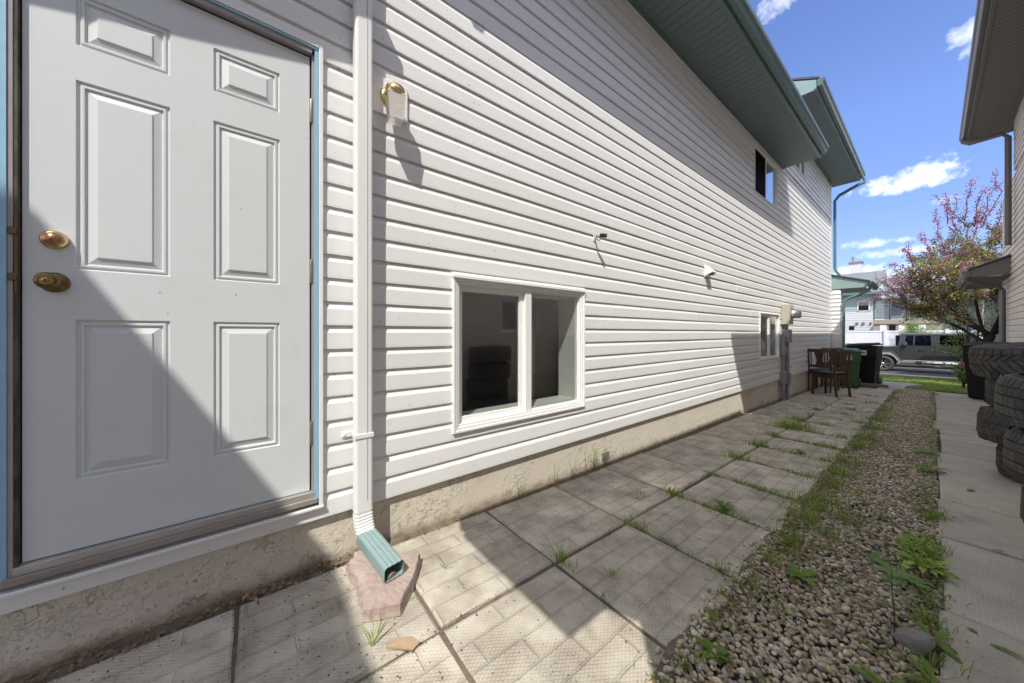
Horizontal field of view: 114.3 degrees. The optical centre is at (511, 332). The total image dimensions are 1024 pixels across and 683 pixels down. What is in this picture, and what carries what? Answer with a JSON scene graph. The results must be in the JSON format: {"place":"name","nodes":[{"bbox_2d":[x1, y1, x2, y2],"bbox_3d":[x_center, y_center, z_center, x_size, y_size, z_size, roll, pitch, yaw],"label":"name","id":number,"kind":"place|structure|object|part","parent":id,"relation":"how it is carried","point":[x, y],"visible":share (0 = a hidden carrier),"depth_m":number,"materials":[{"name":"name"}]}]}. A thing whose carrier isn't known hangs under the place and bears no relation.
{"place":"outdoors","nodes":[
{"label":"outdoors","id":0,"kind":"place"},
{"bbox_2d":[3,383,891,682],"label":"path","id":1,"kind":"structure","parent":0,"point":[554,624],"depth_m":1.46,"materials":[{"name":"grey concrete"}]},
{"bbox_2d":[361,607,390,645],"bbox_3d":[-0.485,1.065,1.180,0.127,0.100,0.109,0,0,23],"label":"grass tuft","id":2,"kind":"object","parent":1,"relation":"on","point":[373,641],"visible":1,"depth_m":1.19,"materials":[{"name":"green plant"}]},
{"bbox_2d":[345,551,420,621],"bbox_3d":[-0.603,1.085,1.442,0.357,0.056,0.335,0,0,4],"label":"splash block","id":3,"kind":"object","parent":1,"relation":"on","point":[379,594],"depth_m":1.39,"materials":[{"name":"concrete"}]},
{"bbox_2d":[386,636,419,650],"bbox_3d":[-0.389,1.107,1.181,0.118,0.012,0.045,0,0,6],"label":"bark strip","id":4,"kind":"object","parent":1,"relation":"on","point":[409,643],"visible":1,"depth_m":1.17,"materials":[{"name":"beige wood"}]},
{"bbox_2d":[44,411,865,681],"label":"grit","id":5,"kind":"object","parent":1,"relation":"on","point":[476,614],"visible":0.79,"depth_m":1.30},
{"bbox_2d":[535,532,572,560],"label":"grass tuft","id":6,"kind":"object","parent":1,"relation":"on","point":[553,549],"visible":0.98,"depth_m":1.65,"materials":[{"name":"green plant"}]},
{"bbox_2d":[585,452,596,470],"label":"grass stalk","id":7,"kind":"object","parent":1,"relation":"on","point":[593,461],"depth_m":2.79,"materials":[{"name":"green plant"}]},
{"bbox_2d":[709,499,735,511],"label":"dandelion","id":8,"kind":"object","parent":1,"relation":"on","point":[721,503],"visible":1,"depth_m":2.19,"materials":[{"name":"green plant"}]},
{"bbox_2d":[791,449,806,453],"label":"dandelion","id":9,"kind":"object","parent":1,"relation":"on","point":[800,451],"visible":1,"depth_m":3.32,"materials":[{"name":"green plant"}]},
{"bbox_2d":[651,407,968,682],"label":"ground cover","id":10,"kind":"object","parent":1,"relation":"on","point":[734,603],"visible":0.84,"depth_m":1.50,"materials":[{"name":"green plant"}]},
{"bbox_2d":[807,348,837,392],"bbox_3d":[7.138,0.842,7.604,0.500,0.981,0.418,0,0,-33],"label":"dining chair","id":11,"kind":"object","parent":1,"relation":"on","point":[818,353],"visible":0.86,"depth_m":7.52,"materials":[{"name":"brown wood"}]},
{"bbox_2d":[816,348,843,389],"bbox_3d":[7.729,0.857,8.034,0.500,0.981,0.418,0,0,-34],"label":"dining chair","id":12,"kind":"object","parent":1,"relation":"on","point":[833,352],"visible":0.44,"depth_m":8.08,"materials":[{"name":"brown wood"}]},
{"bbox_2d":[811,349,852,397],"bbox_3d":[6.737,0.827,6.971,0.418,0.981,0.500,0,0,-14],"label":"dining chair","id":13,"kind":"object","parent":1,"relation":"on","point":[834,375],"visible":1,"depth_m":6.81,"materials":[{"name":"brown wood"}]},
{"bbox_2d":[836,348,861,386],"bbox_3d":[8.619,0.883,8.499,0.593,0.987,0.503,0,0,-44],"label":"wheeled bin","id":14,"kind":"object","parent":1,"relation":"on","point":[854,369],"visible":0.46,"depth_m":8.25,"materials":[{"name":"green plastic"}]},
{"bbox_2d":[638,390,896,682],"bbox_3d":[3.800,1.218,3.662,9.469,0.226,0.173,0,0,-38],"label":"gravel","id":15,"kind":"structure","parent":0,"point":[720,599],"depth_m":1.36,"materials":[{"name":"grey gravel"}]},
{"bbox_2d":[697,363,985,682],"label":"ground","id":16,"kind":"structure","parent":0,"point":[736,677],"depth_m":1.40,"materials":[{"name":"soil"}]},
{"bbox_2d":[0,0,878,682],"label":"house","id":17,"kind":"structure","parent":16,"relation":"on","point":[280,298],"depth_m":1.61,"materials":[{"name":"white plastic"}]},
{"bbox_2d":[22,0,309,562],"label":"door","id":18,"kind":"structure","parent":17,"relation":"in","point":[166,143],"depth_m":1.25,"materials":[{"name":"grey paint"}]},
{"bbox_2d":[451,276,584,433],"bbox_3d":[0.104,0.131,2.385,1.216,0.955,0.076,0,0,-38],"label":"window frame","id":19,"kind":"structure","parent":17,"relation":"in","point":[460,423],"depth_m":2.36,"materials":[{"name":"white plastic"}]},
{"bbox_2d":[593,233,606,241],"bbox_3d":[0.747,-0.813,2.784,0.061,0.070,0.122,0,0,-38],"label":"security camera","id":20,"kind":"object","parent":17,"relation":"attached to","point":[604,235],"visible":1,"depth_m":2.78,"materials":[{"name":"grey plastic"}]},
{"bbox_2d":[602,451,608,460],"bbox_3d":[0.841,1.103,2.966,0.105,0.065,0.004,0,0,-38],"label":"duct tape","id":21,"kind":"object","parent":17,"relation":"attached to","point":[606,456],"visible":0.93,"depth_m":2.96,"materials":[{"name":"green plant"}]},
{"bbox_2d":[704,264,716,277],"bbox_3d":[2.516,-0.790,4.188,0.130,0.160,0.100,0,0,-38],"label":"vent hood","id":22,"kind":"object","parent":17,"relation":"attached to","point":[709,271],"visible":1,"depth_m":4.17,"materials":[{"name":"white plastic"}]},
{"bbox_2d":[753,145,776,208],"bbox_3d":[4.383,-2.672,5.745,1.210,0.755,0.076,0,0,-38],"label":"window frame","id":23,"kind":"structure","parent":17,"relation":"in","point":[770,169],"depth_m":5.91,"materials":[{"name":"white plastic"}]},
{"bbox_2d":[758,313,779,359],"bbox_3d":[4.552,0.055,5.877,1.100,0.790,0.076,0,0,-38],"label":"window frame","id":24,"kind":"structure","parent":17,"relation":"in","point":[769,333],"depth_m":5.87,"materials":[{"name":"white plastic"}]},
{"bbox_2d":[780,304,801,400],"bbox_3d":[5.285,0.370,6.247,0.350,1.830,0.271,0,0,-38],"label":"electric meter","id":25,"kind":"object","parent":17,"relation":"attached to","point":[789,314],"visible":0.98,"depth_m":6.25,"materials":[{"name":"grey metal"}]},
{"bbox_2d":[795,162,806,179],"bbox_3d":[6.342,-3.785,7.282,1.010,0.560,0.076,0,0,-38],"label":"window frame","id":26,"kind":"structure","parent":17,"relation":"in","point":[802,167],"depth_m":7.45,"materials":[{"name":"white plastic"}]},
{"bbox_2d":[415,389,974,682],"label":"grass","id":27,"kind":"structure","parent":16,"relation":"on","point":[798,427],"depth_m":2.21,"materials":[{"name":"green plant"}]},
{"bbox_2d":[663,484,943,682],"bbox_3d":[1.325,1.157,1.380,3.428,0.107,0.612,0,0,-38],"label":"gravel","id":28,"kind":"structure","parent":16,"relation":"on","point":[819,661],"depth_m":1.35,"materials":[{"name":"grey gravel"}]},
{"bbox_2d":[10,413,972,682],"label":"fallen leaves","id":29,"kind":"object","parent":28,"relation":"on","point":[84,653],"depth_m":1.37,"materials":[{"name":"brown plant"}]},
{"bbox_2d":[692,635,728,664],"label":"dandelion","id":30,"kind":"object","parent":28,"relation":"on","point":[709,646],"visible":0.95,"depth_m":1.18,"materials":[{"name":"green plant"}]},
{"bbox_2d":[785,561,816,588],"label":"dandelion","id":31,"kind":"object","parent":28,"relation":"on","point":[804,572],"visible":1,"depth_m":1.56,"materials":[{"name":"green plant"}]},
{"bbox_2d":[847,660,903,682],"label":"dandelion","id":32,"kind":"object","parent":28,"relation":"on","point":[871,675],"visible":0.99,"depth_m":1.10,"materials":[{"name":"green plant"}]},
{"bbox_2d":[857,550,901,566],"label":"dandelion","id":33,"kind":"object","parent":28,"relation":"on","point":[875,554],"visible":0.74,"depth_m":1.70,"materials":[{"name":"green plant"}]},
{"bbox_2d":[877,565,908,639],"bbox_3d":[1.472,1.035,1.284,0.090,0.226,0.094,0,0,-3],"label":"seedling","id":34,"kind":"object","parent":28,"relation":"on","point":[892,578],"visible":1,"depth_m":1.28,"materials":[{"name":"green plant"}]},
{"bbox_2d":[891,627,935,655],"bbox_3d":[1.469,1.124,1.212,0.079,0.092,0.107,0,0,-38],"label":"rock","id":35,"kind":"object","parent":28,"relation":"on","point":[925,640],"visible":0.93,"depth_m":1.19,"materials":[{"name":"grey stone"}]},
{"bbox_2d":[898,653,937,682],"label":"dandelion","id":36,"kind":"object","parent":28,"relation":"on","point":[928,667],"visible":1,"depth_m":1.09,"materials":[{"name":"green plant"}]},
{"bbox_2d":[891,530,950,570],"bbox_3d":[2.079,1.099,1.688,0.324,0.132,0.198,0,0,-38],"label":"weed","id":37,"kind":"object","parent":28,"relation":"on","point":[922,550],"visible":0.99,"depth_m":1.69,"materials":[{"name":"green plant"}]},
{"bbox_2d":[911,505,949,515],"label":"dandelion","id":38,"kind":"object","parent":28,"relation":"on","point":[931,509],"visible":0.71,"depth_m":2.19,"materials":[{"name":"green plant"}]},
{"bbox_2d":[899,621,961,663],"bbox_3d":[1.555,1.123,1.212,0.133,0.058,0.166,0,0,-5],"label":"dandelion","id":39,"kind":"object","parent":28,"relation":"on","point":[941,636],"visible":0.67,"depth_m":1.22,"materials":[{"name":"green plant"}]},
{"bbox_2d":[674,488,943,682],"bbox_3d":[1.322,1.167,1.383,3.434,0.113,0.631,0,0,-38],"label":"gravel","id":40,"kind":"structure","parent":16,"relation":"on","point":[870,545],"depth_m":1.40,"materials":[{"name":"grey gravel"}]},
{"bbox_2d":[867,556,939,593],"bbox_3d":[1.844,1.151,1.565,0.194,0.025,0.238,0,0,-38],"label":"dandelion","id":41,"kind":"object","parent":40,"relation":"on","point":[902,570],"visible":0.78,"depth_m":1.56,"materials":[{"name":"green plant"}]},
{"bbox_2d":[886,548,961,580],"bbox_3d":[2.021,1.131,1.615,0.219,0.074,0.212,0,0,15],"label":"dandelion","id":42,"kind":"object","parent":40,"relation":"on","point":[910,561],"visible":0.91,"depth_m":1.60,"materials":[{"name":"green plant"}]},
{"bbox_2d":[830,428,939,511],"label":"gravel","id":43,"kind":"structure","parent":16,"relation":"on","point":[873,486],"depth_m":2.88,"materials":[{"name":"grey gravel"}]},
{"bbox_2d":[909,447,940,455],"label":"dandelion","id":44,"kind":"object","parent":43,"relation":"on","point":[923,450],"visible":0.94,"depth_m":3.38,"materials":[{"name":"green plant"}]},
{"bbox_2d":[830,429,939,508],"bbox_3d":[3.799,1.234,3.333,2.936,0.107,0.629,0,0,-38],"label":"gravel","id":45,"kind":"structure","parent":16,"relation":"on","point":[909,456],"depth_m":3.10,"materials":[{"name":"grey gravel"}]},
{"bbox_2d":[671,440,954,682],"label":"twigs","id":46,"kind":"object","parent":45,"relation":"on","point":[852,572],"visible":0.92,"depth_m":1.56,"materials":[{"name":"brown wood"}]},
{"bbox_2d":[909,464,946,472],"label":"dandelion","id":47,"kind":"object","parent":45,"relation":"on","point":[924,468],"visible":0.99,"depth_m":2.87,"materials":[{"name":"green plant"}]},
{"bbox_2d":[840,257,941,330],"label":"house","id":48,"kind":"structure","parent":16,"relation":"on","point":[870,315],"depth_m":29.51,"materials":[{"name":"white"}]},
{"bbox_2d":[857,300,869,311],"bbox_3d":[31.423,-2.410,29.544,0.040,0.950,0.770,0,0,-38],"label":"window","id":49,"kind":"structure","parent":48,"relation":"in","point":[866,306],"depth_m":29.55,"materials":[{"name":"white plastic"}]},
{"bbox_2d":[880,325,885,330],"bbox_3d":[30.290,-0.375,26.976,0.025,0.580,0.350,0,0,-38],"label":"window","id":50,"kind":"structure","parent":48,"relation":"in","point":[882,327],"depth_m":26.99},
{"bbox_2d":[889,325,895,330],"bbox_3d":[30.598,-0.375,26.583,0.025,0.580,0.350,0,0,-38],"label":"window","id":51,"kind":"structure","parent":48,"relation":"in","point":[891,327],"depth_m":26.57,"materials":[{"name":"black glass"}]},
{"bbox_2d":[877,381,921,389],"bbox_3d":[9.586,1.496,9.101,2.080,0.238,2.100,0,0,-38],"label":"concrete apron","id":52,"kind":"object","parent":16,"relation":"on","point":[897,385],"visible":0.22,"depth_m":8.70,"materials":[{"name":"grey concrete"}]},
{"bbox_2d":[847,342,882,383],"bbox_3d":[9.435,0.817,8.833,0.676,1.132,0.564,0,0,-31],"label":"wheeled bin","id":53,"kind":"object","parent":52,"relation":"on","point":[870,363],"visible":0.57,"depth_m":8.61,"materials":[{"name":"black plastic"}]},
{"bbox_2d":[861,383,888,387],"bbox_3d":[9.266,1.350,8.520,0.100,0.090,0.580,0,0,-38],"label":"landscape timber","id":54,"kind":"object","parent":52,"relation":"on","point":[873,385],"visible":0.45,"depth_m":8.45,"materials":[{"name":"brown wood"}]},
{"bbox_2d":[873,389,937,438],"bbox_3d":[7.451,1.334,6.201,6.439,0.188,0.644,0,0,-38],"label":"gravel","id":55,"kind":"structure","parent":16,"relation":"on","point":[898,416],"depth_m":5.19,"materials":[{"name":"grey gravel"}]},
{"bbox_2d":[873,388,938,436],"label":"gravel","id":56,"kind":"structure","parent":16,"relation":"on","point":[912,406],"depth_m":5.38,"materials":[{"name":"grey gravel"}]},
{"bbox_2d":[845,329,982,363],"bbox_3d":[25.446,0.830,19.328,0.160,2.170,14.560,0,0,-38],"label":"fence","id":57,"kind":"object","parent":16,"relation":"on","point":[885,337],"visible":0.2,"depth_m":21.44,"materials":[{"name":"white plastic"}]},
{"bbox_2d":[880,373,958,379],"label":"kerb","id":58,"kind":"structure","parent":16,"relation":"on","point":[916,376],"depth_m":13.31,"materials":[{"name":"concrete"}]},
{"bbox_2d":[896,316,947,364],"bbox_3d":[24.319,0.447,19.582,2.215,2.957,2.723,0,0,-38],"label":"bush","id":59,"kind":"object","parent":16,"relation":"on","point":[905,329],"visible":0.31,"depth_m":19.61,"materials":[{"name":"green plant"}]},
{"bbox_2d":[888,278,975,329],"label":"house","id":60,"kind":"structure","parent":16,"relation":"on","point":[896,313],"depth_m":33.46,"materials":[{"name":"grey"}]},
{"bbox_2d":[967,290,983,324],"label":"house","id":61,"kind":"structure","parent":16,"relation":"on","point":[980,307],"depth_m":26.60,"materials":[{"name":"grey"}]},
{"bbox_2d":[972,252,1001,341],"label":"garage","id":62,"kind":"structure","parent":16,"relation":"on","point":[992,311],"depth_m":11.39,"materials":[{"name":"grey"}]},
{"bbox_2d":[955,0,1023,341],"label":"house","id":63,"kind":"structure","parent":16,"relation":"on","point":[993,105],"depth_m":5.94,"materials":[{"name":"beige plastic"}]},
{"bbox_2d":[958,359,964,367],"bbox_3d":[11.266,0.723,7.903,1.263,0.225,0.218,0,0,-10],"label":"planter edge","id":64,"kind":"object","parent":63,"relation":"attached to","point":[961,364],"visible":0.07,"depth_m":7.83,"materials":[{"name":"brown"}]},
{"bbox_2d":[748,0,1015,284],"label":"sky","id":65,"kind":"structure","parent":0,"point":[895,72],"materials":[{"name":"blue"}]},
{"bbox_2d":[880,365,957,377],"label":"road","id":66,"kind":"structure","parent":0,"point":[922,370],"depth_m":16.37,"materials":[{"name":"grey asphalt"}]},
{"bbox_2d":[880,333,975,370],"bbox_3d":[20.551,0.960,15.765,1.920,1.910,5.400,0,0,-38],"label":"suv","id":67,"kind":"object","parent":66,"relation":"on","point":[915,346],"visible":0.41,"depth_m":15.78,"materials":[{"name":"grey paint"}]},
{"bbox_3d":[19.439,0.957,15.858,0.075,0.635,0.960,0,0,-38],"label":"door","id":68,"kind":"part","parent":67,"relation":"part of","materials":[{"name":"grey paint"}]},
{"bbox_3d":[19.531,0.355,15.905,0.132,0.460,0.800,0,0,-38],"label":"side window","id":69,"kind":"part","parent":67,"relation":"part of","materials":[{"name":"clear glass"}]},
{"bbox_3d":[20.038,0.957,15.095,0.075,0.635,0.860,0,0,-38],"label":"door","id":70,"kind":"part","parent":67,"relation":"part of","materials":[{"name":"grey paint"}]},
{"bbox_3d":[20.130,0.355,15.142,0.132,0.460,0.700,0,0,-38],"label":"side window","id":71,"kind":"part","parent":67,"relation":"part of","materials":[{"name":"black glass"}]},
{"bbox_2d":[882,352,959,362],"bbox_3d":[23.055,1.145,18.366,1.750,1.540,4.600,0,0,-38],"label":"parked car","id":72,"kind":"object","parent":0,"point":[893,355],"visible":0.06,"depth_m":18.43,"materials":[{"name":"silver metal"}]},
{"bbox_2d":[879,375,966,393],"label":"grass","id":73,"kind":"structure","parent":0,"point":[949,384],"depth_m":10.30,"materials":[{"name":"green plant"}]},
{"bbox_2d":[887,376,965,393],"bbox_3d":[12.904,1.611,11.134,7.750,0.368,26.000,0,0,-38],"label":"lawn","id":74,"kind":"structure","parent":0,"point":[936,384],"depth_m":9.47,"materials":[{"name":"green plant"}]},
{"bbox_2d":[861,169,1003,383],"bbox_3d":[14.981,-1.665,10.237,5.635,6.682,3.591,0,0,28],"label":"crabapple tree","id":75,"kind":"object","parent":74,"relation":"on","point":[930,307],"visible":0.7,"depth_m":10.54,"materials":[{"name":"pink plant"}]},
{"bbox_2d":[942,360,966,387],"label":"plant","id":76,"kind":"object","parent":74,"relation":"on","point":[960,371],"visible":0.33,"depth_m":8.99,"materials":[{"name":"green plant"}]},
{"bbox_2d":[935,297,991,362],"bbox_3d":[16.460,0.097,11.855,1.730,3.294,1.648,0,0,29],"label":"bush","id":77,"kind":"object","parent":74,"relation":"on","point":[962,334],"visible":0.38,"depth_m":11.92,"materials":[{"name":"green plant"}]},
{"bbox_2d":[934,392,1023,682],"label":"walkway","id":78,"kind":"structure","parent":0,"point":[989,586],"depth_m":1.76,"materials":[{"name":"grey concrete"}]},
{"bbox_2d":[961,342,1010,398],"bbox_3d":[9.704,0.774,6.709,0.696,1.178,0.606,0,0,-28],"label":"wheeled bin","id":79,"kind":"object","parent":78,"relation":"on","point":[976,386],"visible":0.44,"depth_m":6.73,"materials":[{"name":"black plastic"}]},
{"bbox_2d":[990,643,1022,657],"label":"fallen leaf","id":80,"kind":"object","parent":78,"relation":"on","point":[1005,649],"visible":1,"depth_m":1.19,"materials":[{"name":"green plant"}]},
{"bbox_2d":[995,444,1022,482],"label":"tyre","id":81,"kind":"object","parent":78,"relation":"on","point":[1001,468],"visible":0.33,"depth_m":2.78,"materials":[{"name":"rubber"}]},
{"bbox_2d":[976,406,1012,444],"bbox_3d":[4.269,0.783,2.627,0.670,0.286,0.670,3,0,-23],"label":"tyre","id":82,"kind":"object","parent":81,"relation":"on","point":[991,427],"visible":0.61,"depth_m":2.74,"materials":[{"name":"rubber"}]},
{"bbox_2d":[985,377,997,405],"bbox_3d":[4.410,0.495,2.674,0.670,0.286,0.670,0,1,16],"label":"tyre","id":83,"kind":"object","parent":82,"relation":"on","point":[989,387],"visible":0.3,"depth_m":2.86,"materials":[{"name":"rubber"}]},
{"bbox_2d":[968,342,1023,377],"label":"tyre","id":84,"kind":"object","parent":83,"relation":"on","point":[995,360],"visible":0.91,"depth_m":2.69,"materials":[{"name":"rubber"}]},
{"bbox_2d":[1020,485,1023,522],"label":"tyre","id":85,"kind":"object","parent":78,"relation":"on","point":[1022,504],"visible":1,"depth_m":1.54,"materials":[{"name":"rubber"}]},
{"bbox_2d":[1003,426,1023,482],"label":"tyre","id":86,"kind":"object","parent":85,"relation":"on","point":[1013,449],"visible":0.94,"depth_m":1.52,"materials":[{"name":"rubber"}]},
{"bbox_2d":[994,372,1023,427],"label":"tyre","id":87,"kind":"object","parent":86,"relation":"on","point":[1009,399],"visible":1,"depth_m":1.51,"materials":[{"name":"rubber"}]}
]}

